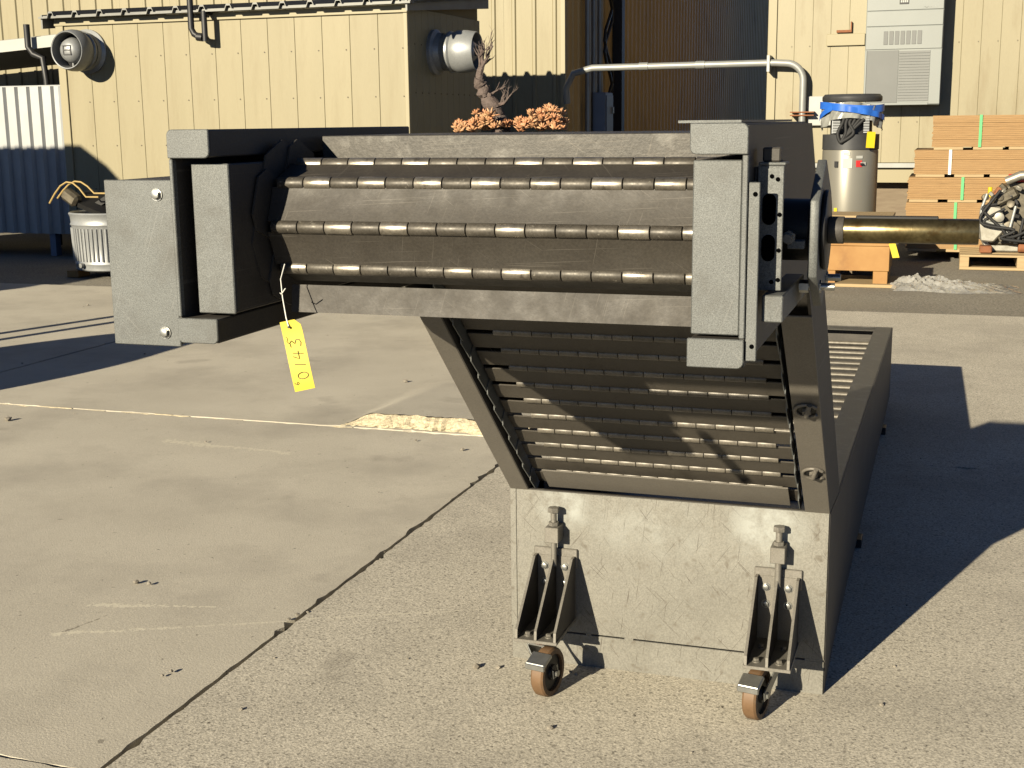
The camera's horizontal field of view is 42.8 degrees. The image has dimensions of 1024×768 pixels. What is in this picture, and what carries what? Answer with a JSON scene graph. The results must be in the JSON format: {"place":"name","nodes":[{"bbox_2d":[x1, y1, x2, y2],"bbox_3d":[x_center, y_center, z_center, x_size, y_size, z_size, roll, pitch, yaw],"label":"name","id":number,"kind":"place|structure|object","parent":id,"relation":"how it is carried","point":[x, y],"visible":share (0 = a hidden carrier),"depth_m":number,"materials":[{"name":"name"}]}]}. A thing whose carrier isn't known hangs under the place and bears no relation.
{"place":"outdoors","nodes":[
{"label":"outdoors","id":0,"kind":"place"},
{"bbox_2d":[0,0,768,131],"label":"metal building","id":1,"kind":"structure","parent":0,"point":[541,50],"depth_m":21.02,"materials":[{"name":"beige metal"}]},
{"bbox_2d":[593,92,613,130],"bbox_3d":[1.389,-3.631,19.780,0.235,1.530,0.450,3,12,18],"label":"electrical enclosure","id":2,"kind":"object","parent":1,"relation":"attached to","point":[603,110],"visible":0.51,"depth_m":19.50,"materials":[{"name":"metal"}]},
{"bbox_2d":[606,95,612,130],"bbox_3d":[1.476,-3.626,19.752,0.013,1.450,0.390,3,12,18],"label":"door","id":3,"kind":"structure","parent":2,"relation":"in","point":[609,98],"depth_m":19.62,"materials":[{"name":"grey metal"}]},
{"bbox_2d":[0,233,1023,630],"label":"ground","id":4,"kind":"structure","parent":0,"point":[26,259],"depth_m":13.16,"materials":[{"name":"concrete"}]},
{"bbox_2d":[0,24,62,244],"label":"lean to","id":5,"kind":"object","parent":4,"relation":"on","point":[27,51],"visible":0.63,"depth_m":16.89,"materials":[{"name":"grey metal"}]},
{"bbox_2d":[0,85,70,255],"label":"silver bin","id":6,"kind":"object","parent":4,"relation":"on","point":[33,175],"visible":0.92,"depth_m":15.66,"materials":[{"name":"metal"}]},
{"bbox_2d":[67,210,109,277],"bbox_3d":[-4.174,-1.486,13.738,0.900,0.670,0.900,3,12,18],"label":"galvanised tub","id":7,"kind":"object","parent":4,"relation":"on","point":[89,238],"visible":0.56,"depth_m":13.36,"materials":[{"name":"silver metal"}]},
{"bbox_2d":[49,181,105,213],"bbox_3d":[-4.322,-1.914,13.551,0.805,0.408,0.479,3,12,18],"label":"scrap hose bundle","id":8,"kind":"object","parent":7,"relation":"on","point":[90,200],"visible":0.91,"depth_m":13.41,"materials":[{"name":"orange rubber"}]},
{"bbox_2d":[38,0,488,249],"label":"yellow shed","id":9,"kind":"structure","parent":4,"relation":"on","point":[163,71],"depth_m":14.57,"materials":[{"name":"beige metal"}]},
{"bbox_2d":[51,29,106,73],"bbox_3d":[-4.945,-3.794,14.867,0.498,0.498,0.410,3,12,18],"label":"exhaust fan","id":10,"kind":"object","parent":9,"relation":"attached to","point":[75,50],"visible":1,"depth_m":14.76,"materials":[{"name":"grey metal"}]},
{"bbox_2d":[187,0,212,41],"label":"drain pipe","id":11,"kind":"object","parent":9,"relation":"attached to","point":[202,36],"visible":0.93,"depth_m":14.34,"materials":[{"name":"grey metal"}]},
{"bbox_2d":[426,29,483,74],"bbox_3d":[-0.623,-3.686,14.488,0.512,0.498,0.498,3,12,18],"label":"exhaust fan","id":12,"kind":"object","parent":9,"relation":"attached to","point":[455,50],"visible":0.9,"depth_m":14.34,"materials":[{"name":"grey metal"}]},
{"bbox_2d":[0,283,1023,767],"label":"concrete apron","id":13,"kind":"object","parent":4,"relation":"on","point":[256,519],"visible":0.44,"depth_m":4.42,"materials":[{"name":"grey concrete"}]},
{"bbox_2d":[4,304,1010,753],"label":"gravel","id":14,"kind":"structure","parent":13,"relation":"on","point":[476,666],"depth_m":3.66,"materials":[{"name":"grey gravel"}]},
{"bbox_2d":[104,119,979,719],"bbox_3d":[0.842,-0.140,4.477,1.280,1.502,5.463,3,12,18],"label":"chip conveyor","id":15,"kind":"object","parent":13,"relation":"on","point":[664,353],"visible":1,"depth_m":2.21,"materials":[{"name":"grey metal"}]},
{"bbox_2d":[280,264,314,391],"bbox_3d":[-0.346,-0.087,2.045,0.032,0.195,0.082,-9,14,-37],"label":"lot tag","id":16,"kind":"object","parent":15,"relation":"hanging from","point":[297,355],"visible":1,"depth_m":2.04,"materials":[{"name":"yellow paper"}]},
{"bbox_2d":[451,25,568,132],"bbox_3d":[0.052,-1.476,9.464,0.964,2.181,0.800,3,12,18],"label":"flowering plant","id":17,"kind":"object","parent":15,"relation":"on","point":[493,117],"visible":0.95,"depth_m":9.25,"materials":[{"name":"orange plant"}]},
{"bbox_2d":[832,211,895,275],"bbox_3d":[3.452,-1.402,13.056,0.690,0.600,0.590,3,12,18],"label":"wooden box","id":18,"kind":"object","parent":4,"relation":"on","point":[850,215],"visible":0.22,"depth_m":12.89,"materials":[{"name":"brown wood"}]},
{"bbox_2d":[828,243,901,287],"bbox_3d":[3.272,-1.164,12.402,0.900,0.400,0.730,3,12,18],"label":"wooden crate","id":19,"kind":"object","parent":4,"relation":"on","point":[876,258],"visible":0.62,"depth_m":12.11,"materials":[{"name":"orange wood"}]},
{"bbox_2d":[889,244,898,257],"bbox_3d":[3.502,-1.222,11.968,0.100,0.133,0.010,3,12,18],"label":"tag","id":20,"kind":"object","parent":19,"relation":"hanging from","point":[894,250],"visible":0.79,"depth_m":11.96,"materials":[{"name":"yellow paper"}]},
{"bbox_2d":[905,239,982,251],"bbox_3d":[5.674,-1.648,14.513,2.454,0.277,1.221,3,12,18],"label":"plywood bundle","id":21,"kind":"object","parent":4,"relation":"on","point":[931,247],"visible":0.19,"depth_m":14.26,"materials":[{"name":"brown wood"}]},
{"bbox_2d":[905,199,987,218],"bbox_3d":[5.652,-1.911,14.465,2.454,0.262,1.218,3,12,18],"label":"plywood bundle","id":22,"kind":"object","parent":21,"relation":"on","point":[942,209],"visible":0.36,"depth_m":14.16,"materials":[{"name":"brown wood"}]},
{"bbox_2d":[907,173,1005,202],"bbox_3d":[5.659,-2.170,14.411,2.454,0.272,1.221,3,12,18],"label":"plywood bundle","id":23,"kind":"object","parent":22,"relation":"on","point":[951,188],"visible":0.73,"depth_m":14.10,"materials":[{"name":"brown wood"}]},
{"bbox_2d":[913,148,1023,176],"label":"plywood bundle","id":24,"kind":"object","parent":23,"relation":"on","point":[964,162],"visible":0.91,"depth_m":14.00,"materials":[{"name":"brown wood"}]},
{"bbox_2d":[932,115,1023,149],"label":"plywood bundle","id":25,"kind":"object","parent":24,"relation":"on","point":[982,132],"visible":1,"depth_m":13.90,"materials":[{"name":"brown wood"}]},
{"bbox_2d":[890,273,1021,293],"bbox_3d":[4.042,-0.939,11.924,1.145,0.129,0.786,3,12,18],"label":"gravel pile","id":26,"kind":"object","parent":4,"relation":"on","point":[929,283],"visible":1,"depth_m":11.81,"materials":[{"name":"grey gravel"}]},
{"bbox_2d":[959,247,1023,270],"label":"wooden pallet","id":27,"kind":"object","parent":4,"relation":"on","point":[965,253],"visible":0.8,"depth_m":13.34,"materials":[{"name":"brown wood"}]},
{"bbox_2d":[979,171,1023,252],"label":"scrap engine","id":28,"kind":"object","parent":27,"relation":"on","point":[1001,215],"visible":0.98,"depth_m":13.34,"materials":[{"name":"metal"}]},
{"bbox_2d":[819,94,884,211],"bbox_3d":[3.612,-2.312,13.955,0.672,1.544,0.651,3,12,18],"label":"vacuum","id":29,"kind":"object","parent":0,"point":[850,158],"visible":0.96,"depth_m":13.71,"materials":[{"name":"grey metal"}]},
{"bbox_2d":[866,132,875,147],"bbox_3d":[3.729,-2.539,13.574,0.096,0.169,0.003,0,11,1],"label":"yellow lot card","id":30,"kind":"object","parent":29,"relation":"hanging from","point":[870,141],"visible":1,"depth_m":13.57,"materials":[{"name":"yellow paper"}]},
{"bbox_2d":[766,0,1023,215],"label":"yellow building","id":31,"kind":"structure","parent":0,"point":[821,43],"depth_m":16.48,"materials":[{"name":"beige metal"}]},
{"bbox_2d":[563,55,814,121],"bbox_3d":[2.285,-3.428,17.234,3.344,1.710,0.260,3,12,18],"label":"overhead conduit","id":32,"kind":"object","parent":31,"relation":"attached to","point":[769,63],"visible":0.95,"depth_m":16.90,"materials":[{"name":"metal"}]},
{"bbox_2d":[863,0,944,105],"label":"wall air conditioner","id":33,"kind":"object","parent":31,"relation":"attached to","point":[903,51],"depth_m":15.93,"materials":[{"name":"white paint"}]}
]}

